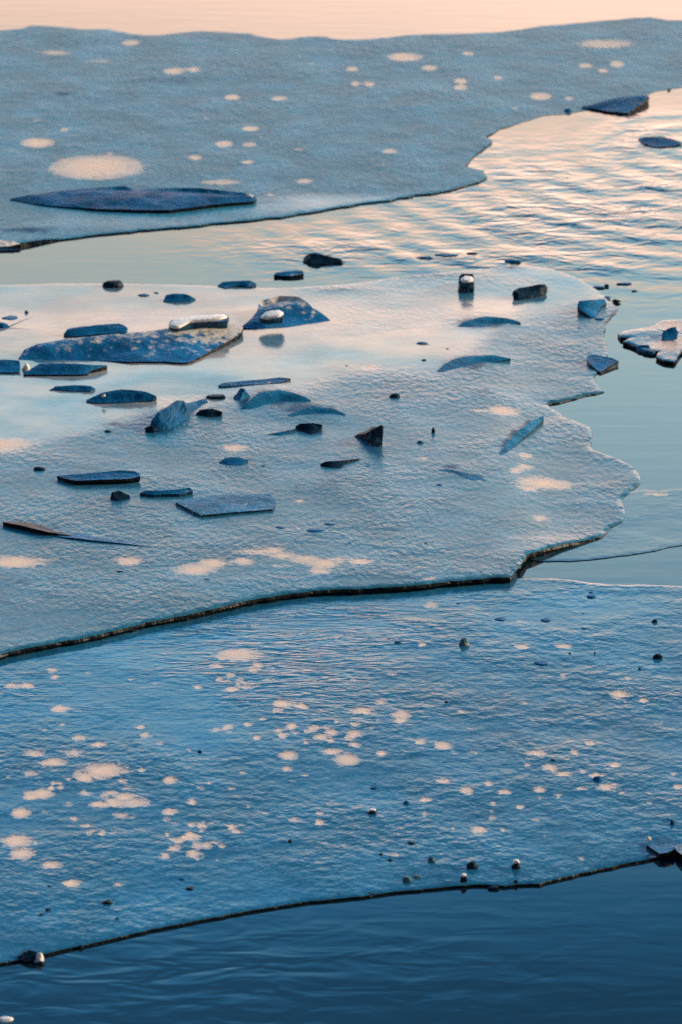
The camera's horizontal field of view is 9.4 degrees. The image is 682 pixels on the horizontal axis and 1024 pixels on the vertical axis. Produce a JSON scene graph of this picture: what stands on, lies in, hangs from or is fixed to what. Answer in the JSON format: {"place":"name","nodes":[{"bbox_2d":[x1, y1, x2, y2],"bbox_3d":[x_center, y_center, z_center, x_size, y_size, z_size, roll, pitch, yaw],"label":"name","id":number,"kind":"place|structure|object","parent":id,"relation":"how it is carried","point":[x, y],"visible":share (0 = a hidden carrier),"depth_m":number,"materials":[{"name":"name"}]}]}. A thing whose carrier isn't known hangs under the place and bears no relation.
{"place":"outdoors","nodes":[
{"label":"outdoors","id":0,"kind":"place"},
{"bbox_2d":[0,0,681,1023],"bbox_3d":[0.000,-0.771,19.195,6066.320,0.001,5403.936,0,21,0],"label":"water","id":1,"kind":"structure","parent":0,"point":[592,198],"depth_m":18.34,"materials":[{"name":"blue liquid"}]},
{"bbox_2d":[0,1016,12,1021],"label":"ice chip","id":2,"kind":"object","parent":1,"relation":"on","point":[5,1019],"visible":1,"depth_m":12.92,"materials":[{"name":"white ice"}]},
{"bbox_2d":[0,247,19,251],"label":"ice bar","id":3,"kind":"object","parent":1,"relation":"on","point":[8,249],"visible":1,"depth_m":20.58,"materials":[{"name":"ice"}]},
{"bbox_2d":[20,239,55,247],"bbox_3d":[-1.495,-1.337,20.691,0.237,0.027,0.014,-13,24,-32],"label":"ice bar","id":4,"kind":"object","parent":1,"relation":"on","point":[36,242],"visible":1,"depth_m":20.68,"materials":[{"name":"black ice"}]},
{"bbox_2d":[36,953,43,961],"bbox_3d":[-0.960,1.420,13.291,0.028,0.029,0.020,0,21,0],"label":"snow lump","id":5,"kind":"object","parent":1,"relation":"on","point":[39,957],"visible":1,"depth_m":13.29,"materials":[{"name":"white snow"}]},
{"bbox_2d":[274,271,303,278],"bbox_3d":[-0.253,-1.147,20.169,0.145,0.022,0.053,-4,21,-11],"label":"ice bar","id":6,"kind":"object","parent":1,"relation":"on","point":[290,274],"visible":1,"depth_m":20.16,"materials":[{"name":"ice"}]},
{"bbox_2d":[0,266,639,659],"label":"ice sheet","id":7,"kind":"object","parent":1,"relation":"on","point":[554,482],"visible":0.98,"depth_m":17.68,"materials":[{"name":"white ice"}]},
{"bbox_2d":[0,360,19,373],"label":"ice plate","id":8,"kind":"object","parent":7,"relation":"on","point":[9,366],"visible":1,"depth_m":18.72,"materials":[{"name":"blue ice"}]},
{"bbox_2d":[2,315,17,319],"bbox_3d":[-1.549,-0.909,19.504,0.079,0.007,0.066,0,21,0],"label":"ice sliver","id":9,"kind":"object","parent":7,"relation":"on","point":[10,317],"visible":1,"depth_m":19.50,"materials":[{"name":"blue ice"}]},
{"bbox_2d":[0,316,32,327],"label":"ice lump","id":10,"kind":"object","parent":7,"relation":"on","point":[3,325],"visible":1,"depth_m":19.35,"materials":[{"name":"blue ice"}]},
{"bbox_2d":[22,363,29,370],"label":"snow lump","id":11,"kind":"object","parent":7,"relation":"on","point":[26,367],"visible":1,"depth_m":18.72,"materials":[{"name":"white snow"}]},
{"bbox_2d":[3,521,72,535],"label":"ice ridge","id":12,"kind":"structure","parent":7,"relation":"on","point":[31,527],"depth_m":16.83,"materials":[{"name":"grey ice"}]},
{"bbox_2d":[33,467,45,470],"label":"ice lump","id":13,"kind":"object","parent":7,"relation":"on","point":[39,468],"visible":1,"depth_m":17.49,"materials":[{"name":"black ice"}]},
{"bbox_2d":[23,363,106,375],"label":"ice plate","id":14,"kind":"object","parent":7,"relation":"on","point":[58,369],"visible":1,"depth_m":18.67,"materials":[{"name":"blue ice"}]},
{"bbox_2d":[50,385,94,391],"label":"ice plate","id":15,"kind":"object","parent":7,"relation":"on","point":[76,388],"visible":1,"depth_m":18.46,"materials":[{"name":"blue ice"}]},
{"bbox_2d":[64,324,127,337],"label":"ice plate","id":16,"kind":"object","parent":7,"relation":"on","point":[93,330],"visible":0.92,"depth_m":19.23,"materials":[{"name":"blue ice"}]},
{"bbox_2d":[57,471,139,484],"bbox_3d":[-1.009,-0.137,17.361,0.346,0.041,0.081,-2,21,-5],"label":"ice plate","id":17,"kind":"object","parent":7,"relation":"on","point":[108,477],"visible":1,"depth_m":17.34,"materials":[{"name":"blue ice"}]},
{"bbox_2d":[56,534,150,546],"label":"ice ridge","id":18,"kind":"structure","parent":7,"relation":"on","point":[87,538],"depth_m":16.72,"materials":[{"name":"blue ice"}]},
{"bbox_2d":[102,280,123,287],"bbox_3d":[-1.086,-1.093,19.999,0.118,0.034,0.075,0,21,0],"label":"ice lump","id":19,"kind":"object","parent":7,"relation":"on","point":[113,284],"visible":1,"depth_m":19.97,"materials":[{"name":"black ice"}]},
{"bbox_2d":[110,490,129,500],"bbox_3d":[-0.907,-0.068,17.165,0.073,0.034,0.066,17,27,39],"label":"ice lump","id":20,"kind":"object","parent":7,"relation":"on","point":[118,495],"visible":1,"depth_m":17.16,"materials":[{"name":"black ice"}]},
{"bbox_2d":[86,390,156,403],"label":"ice plate","id":21,"kind":"object","parent":7,"relation":"on","point":[121,396],"visible":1,"depth_m":18.31,"materials":[{"name":"blue ice"}]},
{"bbox_2d":[19,323,242,363],"bbox_3d":[-0.907,-0.733,18.935,1.079,0.075,0.409,-8,22,-19],"label":"ice plate","id":22,"kind":"object","parent":7,"relation":"on","point":[168,345],"visible":1,"depth_m":18.95,"materials":[{"name":"blue ice"}]},
{"bbox_2d":[169,314,228,331],"bbox_3d":[-0.663,-0.874,19.175,0.304,0.060,0.139,-9,22,-24],"label":"ice block","id":23,"kind":"object","parent":22,"relation":"on","point":[219,321],"depth_m":19.14,"materials":[{"name":"white ice"}]},
{"bbox_2d":[145,425,157,432],"bbox_3d":[-0.817,-0.357,17.947,0.057,0.039,0.038,0,21,0],"label":"ice lump","id":24,"kind":"object","parent":7,"relation":"on","point":[151,429],"visible":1,"depth_m":17.93,"materials":[{"name":"ice"}]},
{"bbox_2d":[140,488,192,496],"bbox_3d":[-0.720,-0.073,17.203,0.218,0.031,0.050,-4,21,-10],"label":"ice bar","id":25,"kind":"object","parent":7,"relation":"on","point":[175,492],"visible":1,"depth_m":17.20,"materials":[{"name":"blue ice"}]},
{"bbox_2d":[150,399,207,431],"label":"ice ridge","id":26,"kind":"structure","parent":7,"relation":"on","point":[174,414],"depth_m":18.05,"materials":[{"name":"blue ice"}]},
{"bbox_2d":[163,293,195,301],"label":"ice plate","id":27,"kind":"object","parent":7,"relation":"on","point":[174,297],"visible":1,"depth_m":19.77,"materials":[{"name":"blue ice"}]},
{"bbox_2d":[196,409,221,416],"bbox_3d":[-0.575,-0.426,18.142,0.116,0.037,0.040,0,21,0],"label":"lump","id":28,"kind":"object","parent":7,"relation":"on","point":[210,413],"visible":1,"depth_m":18.14,"materials":[{"name":"black stone"}]},
{"bbox_2d":[206,394,224,398],"bbox_3d":[-0.553,-0.509,18.380,0.088,0.016,0.058,0,21,0],"label":"ice lump","id":29,"kind":"object","parent":7,"relation":"on","point":[216,396],"visible":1,"depth_m":18.36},
{"bbox_2d":[175,494,275,516],"bbox_3d":[-0.466,-0.027,17.095,0.406,0.026,0.225,-5,21,-14],"label":"ice plate","id":30,"kind":"object","parent":7,"relation":"on","point":[215,505],"visible":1,"depth_m":17.08,"materials":[{"name":"blue ice"}]},
{"bbox_2d":[219,457,247,464],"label":"ice plate","id":31,"kind":"object","parent":7,"relation":"on","point":[234,461],"visible":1,"depth_m":17.57,"materials":[{"name":"blue ice"}]},
{"bbox_2d":[218,281,255,288],"bbox_3d":[-0.498,-1.086,19.992,0.185,0.030,0.061,-2,21,-6],"label":"ice bar","id":32,"kind":"object","parent":7,"relation":"on","point":[243,284],"visible":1,"depth_m":19.99,"materials":[{"name":"blue ice"}]},
{"bbox_2d":[233,388,249,400],"bbox_3d":[-0.441,-0.524,18.370,0.062,0.048,0.081,18,27,39],"label":"ice wedge","id":33,"kind":"object","parent":7,"relation":"on","point":[242,394],"visible":1,"depth_m":18.35,"materials":[{"name":"blue ice"}]},
{"bbox_2d":[218,378,290,387],"bbox_3d":[-0.384,-0.570,18.549,0.331,0.022,0.055,-5,21,-12],"label":"ice bar","id":34,"kind":"object","parent":7,"relation":"on","point":[253,382],"visible":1,"depth_m":18.55,"materials":[{"name":"blue ice"}]},
{"bbox_2d":[240,390,310,409],"bbox_3d":[-0.311,-0.484,18.297,0.330,0.048,0.145,-11,23,-27],"label":"ice plate","id":35,"kind":"object","parent":7,"relation":"on","point":[262,399],"visible":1,"depth_m":18.31,"materials":[{"name":"blue ice"}]},
{"bbox_2d":[267,429,295,434],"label":"ice ridge","id":36,"kind":"structure","parent":7,"relation":"on","point":[285,432],"depth_m":17.92,"materials":[{"name":"blue ice"}]},
{"bbox_2d":[242,296,329,328],"bbox_3d":[-0.306,-0.923,19.474,0.427,0.076,0.295,-11,23,-26],"label":"ice plate","id":37,"kind":"object","parent":7,"relation":"on","point":[297,311],"visible":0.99,"depth_m":19.48,"materials":[{"name":"blue ice"}]},
{"bbox_2d":[259,310,284,323],"bbox_3d":[-0.321,-0.909,19.315,0.120,0.049,0.124,0,21,0],"label":"ice block","id":38,"kind":"object","parent":37,"relation":"on","point":[273,317],"depth_m":19.28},
{"bbox_2d":[295,423,321,433],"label":"ice plate","id":39,"kind":"object","parent":7,"relation":"on","point":[311,428],"visible":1,"depth_m":17.95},
{"bbox_2d":[306,529,324,531],"bbox_3d":[-0.104,0.075,16.825,0.078,0.010,0.038,0,21,0],"label":"ice flake","id":40,"kind":"object","parent":7,"relation":"on","point":[314,530],"visible":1,"depth_m":16.82,"materials":[{"name":"blue ice"}]},
{"bbox_2d":[287,407,345,416],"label":"ice plate","id":41,"kind":"object","parent":7,"relation":"on","point":[310,410],"visible":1,"depth_m":18.16,"materials":[{"name":"blue ice"}]},
{"bbox_2d":[320,459,359,468],"bbox_3d":[0.011,-0.200,17.544,0.182,0.030,0.074,-9,22,-23],"label":"ice wedge","id":42,"kind":"object","parent":7,"relation":"on","point":[335,464],"visible":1,"depth_m":17.54,"materials":[{"name":"black ice"}]},
{"bbox_2d":[354,425,383,444],"bbox_3d":[0.126,-0.343,17.829,0.069,0.088,0.166,-12,24,-29],"label":"ice shard","id":43,"kind":"object","parent":7,"relation":"on","point":[375,434],"visible":1,"depth_m":17.79,"materials":[{"name":"ice"}]},
{"bbox_2d":[369,442,379,446],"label":"ice lump","id":44,"kind":"object","parent":7,"relation":"on","point":[371,444],"visible":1,"depth_m":17.77,"materials":[{"name":"black ice"}]},
{"bbox_2d":[389,393,399,397],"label":"ice lump","id":45,"kind":"object","parent":7,"relation":"on","point":[394,395],"visible":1,"depth_m":18.36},
{"bbox_2d":[416,342,429,344],"bbox_3d":[0.377,-0.772,19.103,0.073,0.012,0.038,3,21,7],"label":"ice flake","id":46,"kind":"object","parent":7,"relation":"on","point":[421,343],"visible":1,"depth_m":19.09,"materials":[{"name":"blue ice"}]},
{"bbox_2d":[439,469,485,480],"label":"ice plate","id":47,"kind":"object","parent":7,"relation":"on","point":[467,476],"visible":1,"depth_m":17.42,"materials":[{"name":"blue ice"}]},
{"bbox_2d":[458,274,474,293],"bbox_3d":[0.597,-1.101,19.958,0.081,0.078,0.182,0,21,0],"label":"ice block","id":48,"kind":"object","parent":7,"relation":"on","point":[466,283],"depth_m":19.90,"materials":[{"name":"black ice"}]},
{"bbox_2d":[436,355,510,371],"bbox_3d":[0.566,-0.661,18.797,0.418,0.034,0.145,-18,27,-40],"label":"ice plate","id":49,"kind":"object","parent":7,"relation":"on","point":[460,362],"visible":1,"depth_m":18.83,"materials":[{"name":"blue ice"}]},
{"bbox_2d":[457,317,520,326],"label":"ice plate","id":50,"kind":"object","parent":7,"relation":"on","point":[480,321],"visible":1,"depth_m":19.41,"materials":[{"name":"blue ice"}]},
{"bbox_2d":[499,416,543,454],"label":"ice ridge","id":51,"kind":"structure","parent":7,"relation":"on","point":[525,431],"depth_m":17.93,"materials":[{"name":"blue ice"}]},
{"bbox_2d":[512,284,547,300],"bbox_3d":[0.901,-1.053,19.857,0.229,0.046,0.091,-15,25,-35],"label":"ice log","id":52,"kind":"object","parent":7,"relation":"on","point":[529,292],"visible":1,"depth_m":19.83,"materials":[{"name":"black ice"}]},
{"bbox_2d":[577,299,605,317],"bbox_3d":[1.175,-0.968,19.643,0.104,0.058,0.226,7,21,17],"label":"ice wedge","id":53,"kind":"object","parent":7,"relation":"on","point":[589,308],"visible":1,"depth_m":19.62,"materials":[{"name":"blue ice"}]},
{"bbox_2d":[593,286,604,288],"bbox_3d":[1.235,-1.079,20.003,0.064,0.008,0.031,0,21,0],"label":"ice flake","id":54,"kind":"object","parent":7,"relation":"on","point":[598,287],"visible":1,"depth_m":19.99,"materials":[{"name":"blue ice"}]},
{"bbox_2d":[587,355,618,373],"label":"ice plate","id":55,"kind":"object","parent":7,"relation":"on","point":[600,364],"visible":1,"depth_m":18.89,"materials":[{"name":"blue ice"}]},
{"bbox_2d":[303,253,343,264],"bbox_3d":[-0.084,-1.240,20.393,0.209,0.042,0.077,0,21,0],"label":"ice wedge","id":56,"kind":"object","parent":1,"relation":"on","point":[313,258],"visible":1,"depth_m":20.39,"materials":[{"name":"ice"}]},
{"bbox_2d":[0,573,681,964],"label":"ice sheet","id":57,"kind":"object","parent":1,"relation":"on","point":[304,725],"visible":1,"depth_m":14.80,"materials":[{"name":"blue ice"}]},
{"bbox_2d":[17,950,36,961],"bbox_3d":[-0.997,1.413,13.299,0.058,0.027,0.057,-18,27,-39],"label":"ice lump","id":58,"kind":"object","parent":57,"relation":"on","point":[28,955],"visible":1,"depth_m":13.29,"materials":[{"name":"black ice"}]},
{"bbox_2d":[102,899,112,903],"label":"ice crumb","id":59,"kind":"object","parent":57,"relation":"on","point":[107,901],"visible":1,"depth_m":13.67,"materials":[{"name":"grey ice"}]},
{"bbox_2d":[368,808,376,814],"bbox_3d":[0.107,1.030,14.336,0.031,0.017,0.028,12,24,29],"label":"ice crumb","id":60,"kind":"object","parent":57,"relation":"on","point":[372,811],"visible":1,"depth_m":14.33,"materials":[{"name":"white ice"}]},
{"bbox_2d":[402,876,411,881],"bbox_3d":[0.221,1.217,13.830,0.033,0.022,0.027,0,21,0],"label":"ice crumb","id":61,"kind":"object","parent":57,"relation":"on","point":[406,879],"visible":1,"depth_m":13.82,"materials":[{"name":"ice"}]},
{"bbox_2d":[427,857,435,861],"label":"ice crumb","id":62,"kind":"object","parent":57,"relation":"on","point":[431,859],"visible":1,"depth_m":13.97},
{"bbox_2d":[460,873,466,881],"bbox_3d":[0.407,1.214,13.827,0.024,0.031,0.019,0,21,0],"label":"ice crumb","id":63,"kind":"object","parent":57,"relation":"on","point":[463,878],"visible":1,"depth_m":13.82,"materials":[{"name":"white ice"}]},
{"bbox_2d":[459,638,469,645],"bbox_3d":[0.465,0.491,15.757,0.042,0.034,0.034,0,21,0],"label":"ice crumb","id":64,"kind":"object","parent":57,"relation":"on","point":[464,641],"visible":1,"depth_m":15.75,"materials":[{"name":"grey ice"}]},
{"bbox_2d":[466,861,477,868],"bbox_3d":[0.439,1.179,13.924,0.040,0.029,0.028,0,21,0],"label":"ice crumb","id":65,"kind":"object","parent":57,"relation":"on","point":[472,865],"visible":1,"depth_m":13.91,"materials":[{"name":"ice"}]},
{"bbox_2d":[488,884,498,889],"bbox_3d":[0.504,1.241,13.793,0.039,0.012,0.022,3,21,9],"label":"ice nub","id":66,"kind":"object","parent":57,"relation":"on","point":[493,887],"visible":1,"depth_m":13.79},
{"bbox_2d":[494,617,505,620],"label":"ice crumb","id":67,"kind":"object","parent":57,"relation":"on","point":[500,619],"visible":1,"depth_m":15.99,"materials":[{"name":"blue ice"}]},
{"bbox_2d":[511,859,520,868],"bbox_3d":[0.584,1.177,13.921,0.031,0.034,0.023,0,21,0],"label":"ice crumb","id":68,"kind":"object","parent":57,"relation":"on","point":[515,864],"visible":1,"depth_m":13.91,"materials":[{"name":"ice"}]},
{"bbox_2d":[534,661,547,664],"bbox_3d":[0.748,0.566,15.591,0.057,0.017,0.044,0,21,0],"label":"ice crumb","id":69,"kind":"object","parent":57,"relation":"on","point":[541,662],"visible":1,"depth_m":15.59,"materials":[{"name":"blue ice"}]},
{"bbox_2d":[541,618,550,621],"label":"ice crumb","id":70,"kind":"object","parent":57,"relation":"on","point":[546,620],"visible":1,"depth_m":15.98,"materials":[{"name":"blue ice"}]},
{"bbox_2d":[593,776,601,780],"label":"ice crumb","id":71,"kind":"object","parent":57,"relation":"on","point":[597,778],"visible":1,"depth_m":14.59,"materials":[{"name":"blue ice"}]},
{"bbox_2d":[653,653,662,658],"bbox_3d":[1.188,0.541,15.637,0.039,0.021,0.026,0,21,0],"label":"ice crumb","id":72,"kind":"object","parent":57,"relation":"on","point":[657,656],"visible":1,"depth_m":15.63,"materials":[{"name":"black ice"}]},
{"bbox_2d":[647,836,676,859],"bbox_3d":[1.081,1.132,14.062,0.100,0.027,0.139,0,21,0],"label":"ice block","id":73,"kind":"object","parent":57,"relation":"on","point":[661,847],"depth_m":14.05,"materials":[{"name":"blue ice"}]},
{"bbox_2d":[675,844,681,860],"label":"snow lump","id":74,"kind":"object","parent":57,"relation":"on","point":[678,849],"visible":1,"depth_m":14.01,"materials":[{"name":"white snow"}]},
{"bbox_2d":[0,17,681,243],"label":"ice sheet","id":75,"kind":"object","parent":1,"relation":"on","point":[280,128],"visible":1,"depth_m":23.12,"materials":[{"name":"ice"}]},
{"bbox_2d":[0,240,20,247],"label":"ice plate","id":76,"kind":"object","parent":75,"relation":"on","point":[4,243],"visible":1,"depth_m":20.62,"materials":[{"name":"white ice"}]},
{"bbox_2d":[10,186,255,212],"bbox_3d":[-1.066,-1.595,21.318,1.267,0.055,0.350,0,21,0],"label":"ice plate","id":77,"kind":"object","parent":75,"relation":"on","point":[128,199],"visible":1,"depth_m":21.30,"materials":[{"name":"blue ice"}]},
{"bbox_2d":[417,256,431,258],"bbox_3d":[0.409,-1.250,20.467,0.082,0.010,0.035,0,21,0],"label":"ice flake","id":78,"kind":"object","parent":1,"relation":"on","point":[424,257],"visible":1,"depth_m":20.46,"materials":[{"name":"blue ice"}]},
{"bbox_2d":[434,253,456,256],"bbox_3d":[0.519,-1.264,20.510,0.117,0.007,0.046,-5,21,-12],"label":"ice flake","id":79,"kind":"object","parent":1,"relation":"on","point":[444,254],"visible":1,"depth_m":20.50,"materials":[{"name":"blue ice"}]},
{"bbox_2d":[504,259,521,262],"bbox_3d":[0.844,-1.236,20.408,0.081,0.028,0.059,-16,25,-36],"label":"ice flake","id":80,"kind":"object","parent":1,"relation":"on","point":[512,261],"visible":1,"depth_m":20.39,"materials":[{"name":"blue ice"}]},
{"bbox_2d":[529,489,681,561],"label":"skim ice","id":81,"kind":"structure","parent":1,"relation":"on","point":[652,521],"depth_m":16.91,"materials":[{"name":"blue ice"}]},
{"bbox_2d":[582,95,648,114],"bbox_3d":[1.567,-2.248,23.099,0.408,0.044,0.224,-10,23,-25],"label":"ice plate","id":82,"kind":"object","parent":1,"relation":"on","point":[627,105],"visible":1,"depth_m":23.11,"materials":[{"name":"blue ice"}]},
{"bbox_2d":[617,282,631,284],"bbox_3d":[1.361,-1.103,20.066,0.072,0.036,0.035,-4,21,-10],"label":"ice flake","id":83,"kind":"object","parent":1,"relation":"on","point":[623,283],"visible":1,"depth_m":20.06,"materials":[{"name":"blue ice"}]},
{"bbox_2d":[618,320,681,364],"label":"ice floe","id":84,"kind":"object","parent":1,"relation":"on","point":[668,352],"visible":1,"depth_m":19.19,"materials":[{"name":"white ice"}]},
{"bbox_2d":[636,345,655,355],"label":"ice plate","id":85,"kind":"object","parent":84,"relation":"on","point":[639,350],"visible":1,"depth_m":19.08,"materials":[{"name":"blue ice"}]},
{"bbox_2d":[661,327,677,340],"bbox_3d":[1.511,-0.828,19.228,0.076,0.047,0.102,-6,21,-17],"label":"ice lump","id":86,"kind":"object","parent":84,"relation":"on","point":[671,333],"visible":1,"depth_m":19.21,"materials":[{"name":"blue ice"}]},
{"bbox_2d":[638,137,681,147],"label":"ice plate","id":87,"kind":"object","parent":1,"relation":"on","point":[659,142],"visible":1,"depth_m":22.42,"materials":[{"name":"blue ice"}]}
]}

